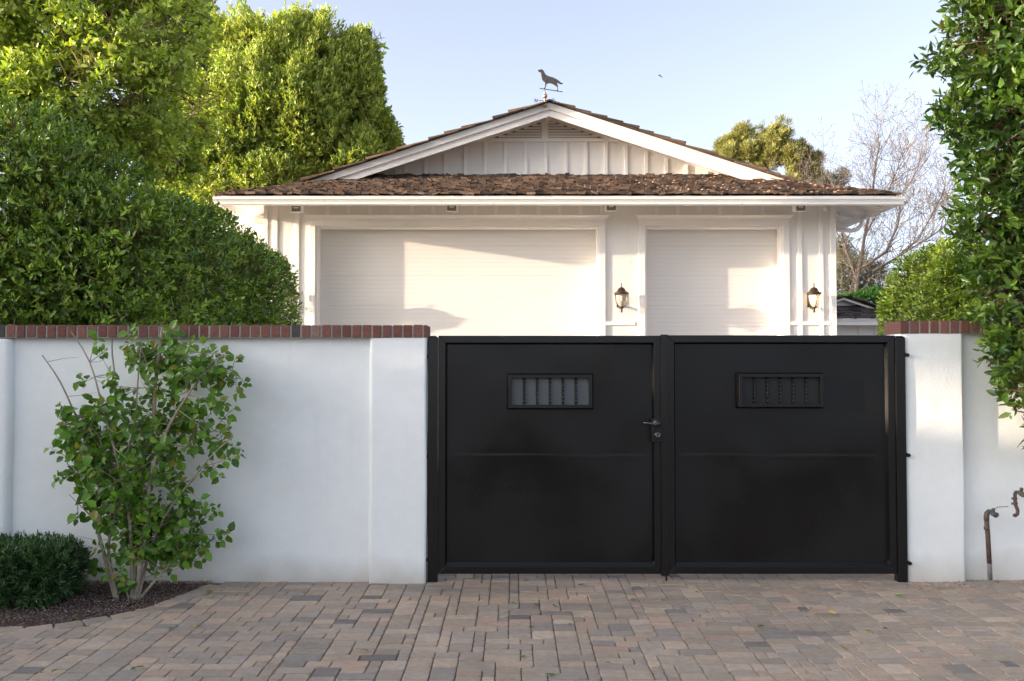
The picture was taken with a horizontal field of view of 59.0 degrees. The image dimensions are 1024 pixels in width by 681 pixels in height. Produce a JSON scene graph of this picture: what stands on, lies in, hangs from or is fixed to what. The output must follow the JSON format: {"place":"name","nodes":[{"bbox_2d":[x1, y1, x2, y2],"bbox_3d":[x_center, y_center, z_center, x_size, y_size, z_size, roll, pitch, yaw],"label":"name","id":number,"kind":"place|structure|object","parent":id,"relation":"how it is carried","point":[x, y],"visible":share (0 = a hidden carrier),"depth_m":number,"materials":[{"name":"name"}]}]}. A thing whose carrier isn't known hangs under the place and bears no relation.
{"place":"outdoors","nodes":[
{"label":"outdoors","id":0,"kind":"place"},
{"bbox_2d":[53,574,575,680],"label":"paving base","id":1,"kind":"object","parent":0,"point":[498,616],"depth_m":5.40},
{"bbox_2d":[0,580,222,627],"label":"gravel","id":2,"kind":"structure","parent":1,"relation":"on","point":[66,610],"depth_m":5.95,"materials":[{"name":"brown gravel"}]},
{"bbox_2d":[0,529,97,609],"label":"shrub","id":3,"kind":"object","parent":2,"relation":"on","point":[32,571],"visible":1,"depth_m":5.89,"materials":[{"name":"green plant"}]},
{"bbox_2d":[42,319,251,599],"bbox_3d":[-2.540,0.804,6.243,1.451,1.923,0.604,0,-2,0],"label":"shrub","id":4,"kind":"object","parent":2,"relation":"on","point":[136,514],"visible":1,"depth_m":6.20,"materials":[{"name":"green plant"}]},
{"bbox_2d":[0,325,429,584],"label":"garden wall","id":5,"kind":"structure","parent":1,"relation":"on","point":[326,480],"depth_m":6.57,"materials":[{"name":"paint"}]},
{"bbox_2d":[0,574,1023,680],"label":"paved drive","id":6,"kind":"structure","parent":1,"relation":"on","point":[711,630],"depth_m":5.30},
{"bbox_2d":[426,336,437,581],"bbox_3d":[-0.588,0.861,6.594,0.098,1.791,0.081,0,-2,0],"label":"gate post","id":7,"kind":"object","parent":6,"relation":"on","point":[432,533],"visible":0.99,"depth_m":6.56,"materials":[{"name":"black metal"}]},
{"bbox_2d":[438,336,662,573],"bbox_3d":[0.277,0.826,6.554,1.628,1.725,0.154,0,-2,0],"label":"gate leaf","id":8,"kind":"object","parent":7,"relation":"attached to","point":[549,454],"visible":1,"depth_m":6.61,"materials":[{"name":"black metal"}]},
{"bbox_2d":[894,336,911,582],"bbox_3d":[2.836,0.861,6.594,0.098,1.791,0.081,0,-2,0],"label":"gate post","id":9,"kind":"object","parent":6,"relation":"on","point":[903,563],"visible":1,"depth_m":6.56,"materials":[{"name":"black metal"}]},
{"bbox_2d":[660,335,896,580],"bbox_3d":[1.935,0.847,6.589,1.708,1.779,0.084,0,-2,0],"label":"gate leaf","id":10,"kind":"object","parent":9,"relation":"attached to","point":[778,454],"visible":1,"depth_m":6.60,"materials":[{"name":"black metal"}]},
{"bbox_2d":[906,580,1023,592],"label":"leaf litter","id":11,"kind":"object","parent":6,"relation":"on","point":[957,584],"visible":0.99,"depth_m":6.42,"materials":[{"name":"brown plant"}]},
{"bbox_2d":[984,506,1007,579],"bbox_3d":[3.470,1.451,6.496,0.110,0.535,0.127,1,-2,-24],"label":"standpipe","id":12,"kind":"object","parent":6,"relation":"on","point":[989,512],"visible":1,"depth_m":6.51,"materials":[{"name":"metal"}]},
{"bbox_2d":[884,321,1023,581],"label":"garden wall","id":13,"kind":"structure","parent":1,"relation":"on","point":[965,465],"depth_m":6.60,"materials":[{"name":"paint"}]},
{"bbox_2d":[1011,487,1023,516],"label":"wall pipe","id":14,"kind":"object","parent":13,"relation":"attached to","point":[1020,492],"depth_m":6.52,"materials":[{"name":"brown metal"}]},
{"bbox_2d":[0,0,1002,320],"label":"sky","id":15,"kind":"structure","parent":0,"point":[448,64],"materials":[{"name":"blue"}]},
{"label":"ground","id":16,"kind":"structure","parent":0,"visible":0},
{"bbox_2d":[0,0,226,200],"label":"leafy tree","id":17,"kind":"object","parent":16,"relation":"on","point":[124,36],"visible":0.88,"depth_m":8.78,"materials":[{"name":"leaf"},{"name":"bark"}]},
{"bbox_2d":[0,87,303,325],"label":"hedge","id":18,"kind":"object","parent":16,"relation":"on","point":[86,245],"visible":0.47,"depth_m":7.58,"materials":[{"name":"leaf"},{"name":"dark bark"}]},
{"bbox_2d":[90,0,213,165],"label":"dark tree","id":19,"kind":"object","parent":16,"relation":"on","point":[192,27],"visible":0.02,"depth_m":12.16,"materials":[{"name":"green plant"}]},
{"bbox_2d":[127,0,220,195],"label":"pale tree","id":20,"kind":"object","parent":16,"relation":"on","point":[213,3],"depth_m":25.21,"materials":[{"name":"green plant"}]},
{"bbox_2d":[153,0,406,214],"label":"ficus tree","id":21,"kind":"object","parent":16,"relation":"on","point":[300,93],"visible":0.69,"depth_m":19.64,"materials":[{"name":"leaf"},{"name":"dark bark"}]},
{"bbox_2d":[711,113,826,183],"bbox_3d":[7.813,-3.054,33.934,8.386,11.202,3.104,0,-2,0],"label":"pine tree","id":22,"kind":"object","parent":16,"relation":"on","point":[770,143],"visible":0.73,"depth_m":33.70,"materials":[{"name":"green plant"}]},
{"bbox_2d":[807,166,895,294],"bbox_3d":[11.860,-2.381,33.513,5.477,9.814,9.218,-1,-2,37],"label":"olive tree","id":23,"kind":"object","parent":16,"relation":"on","point":[846,287],"visible":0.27,"depth_m":30.84,"materials":[{"name":"olive leaf"},{"name":"grey bark"}]},
{"bbox_2d":[766,78,992,291],"bbox_3d":[12.039,-4.906,28.713,7.447,8.171,6.763,0,-2,0],"label":"bare tree","id":24,"kind":"object","parent":16,"relation":"on","point":[868,225],"visible":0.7,"depth_m":29.08,"materials":[{"name":"grey bark"}]},
{"bbox_2d":[837,295,927,334],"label":"outbuilding","id":25,"kind":"structure","parent":16,"relation":"on","point":[856,316],"depth_m":23.02,"materials":[{"name":"white paint"}]},
{"bbox_2d":[837,285,983,319],"bbox_3d":[12.161,0.280,28.601,5.478,4.176,2.348,0,-2,0],"label":"hedge","id":26,"kind":"object","parent":16,"relation":"on","point":[871,293],"visible":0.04,"depth_m":28.05,"materials":[{"name":"green plant"}]},
{"label":"driveway","id":27,"kind":"structure","parent":0,"visible":0},
{"bbox_2d":[203,99,904,336],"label":"garage","id":28,"kind":"structure","parent":27,"relation":"on","point":[531,237],"depth_m":16.05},
{"bbox_2d":[287,290,298,304],"bbox_3d":[-3.788,-0.735,15.618,0.256,0.517,0.318,0,-2,0],"label":"wall lantern","id":29,"kind":"object","parent":28,"relation":"attached to","point":[294,300],"depth_m":15.54,"materials":[{"name":"brown metal"}]},
{"bbox_2d":[290,206,303,212],"bbox_3d":[-3.602,-2.208,15.184,0.184,0.154,0.170,0,-2,0],"label":"eave light","id":30,"kind":"object","parent":28,"relation":"attached to","point":[296,209],"visible":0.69,"depth_m":15.11,"materials":[{"name":"white paint"}]},
{"bbox_2d":[446,206,457,211],"bbox_3d":[-1.006,-2.222,15.184,0.184,0.154,0.170,0,-2,0],"label":"eave light","id":31,"kind":"object","parent":28,"relation":"attached to","point":[451,208],"visible":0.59,"depth_m":15.11,"materials":[{"name":"white paint"}]},
{"bbox_2d":[320,230,595,336],"bbox_3d":[-0.955,0.000,16.061,4.946,4.027,0.050,0,-2,0],"label":"garage door","id":32,"kind":"structure","parent":28,"relation":"in","point":[450,282],"depth_m":16.07,"materials":[{"name":"paint"}]},
{"bbox_2d":[535,69,562,106],"bbox_3d":[0.635,-4.551,16.326,0.428,0.700,0.417,-1,-2,38],"label":"weathervane","id":33,"kind":"object","parent":28,"relation":"on","point":[546,79],"visible":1,"depth_m":16.35,"materials":[{"name":"grey metal"}]},
{"bbox_2d":[605,206,616,210],"bbox_3d":[1.657,-2.228,15.184,0.184,0.154,0.170,0,-2,0],"label":"eave light","id":34,"kind":"object","parent":28,"relation":"attached to","point":[610,208],"visible":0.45,"depth_m":15.11,"materials":[{"name":"white paint"}]},
{"bbox_2d":[614,283,628,312],"bbox_3d":[1.884,-0.735,15.618,0.256,0.517,0.318,0,-2,0],"label":"wall lantern","id":35,"kind":"object","parent":28,"relation":"attached to","point":[621,293],"depth_m":15.53,"materials":[{"name":"glass"}]},
{"bbox_2d":[647,230,776,335],"bbox_3d":[3.521,0.000,16.061,2.408,4.027,0.050,0,-2,0],"label":"garage door","id":36,"kind":"structure","parent":28,"relation":"in","point":[700,282],"depth_m":16.06,"materials":[{"name":"paint"}]},
{"bbox_2d":[792,206,806,211],"bbox_3d":[4.818,-2.222,15.184,0.184,0.154,0.170,0,-2,0],"label":"eave light","id":37,"kind":"object","parent":28,"relation":"attached to","point":[799,208],"visible":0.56,"depth_m":15.11,"materials":[{"name":"white paint"}]},
{"bbox_2d":[806,284,821,312],"bbox_3d":[5.198,-0.735,15.618,0.256,0.517,0.318,0,-2,0],"label":"wall lantern","id":38,"kind":"object","parent":28,"relation":"attached to","point":[813,296],"depth_m":15.53,"materials":[{"name":"glass"}]},
{"bbox_2d":[873,236,1002,334],"bbox_3d":[4.467,0.331,10.030,3.435,3.038,2.302,0,-2,-12],"label":"hedge","id":39,"kind":"object","parent":27,"relation":"on","point":[932,276],"visible":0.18,"depth_m":9.71,"materials":[{"name":"leaf"},{"name":"dark bark"}]},
{"bbox_2d":[909,0,1023,449],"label":"overhanging shrub","id":40,"kind":"object","parent":27,"relation":"on","point":[995,63],"visible":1,"depth_m":6.31,"materials":[{"name":"leaf"},{"name":"dark bark"}]}
]}

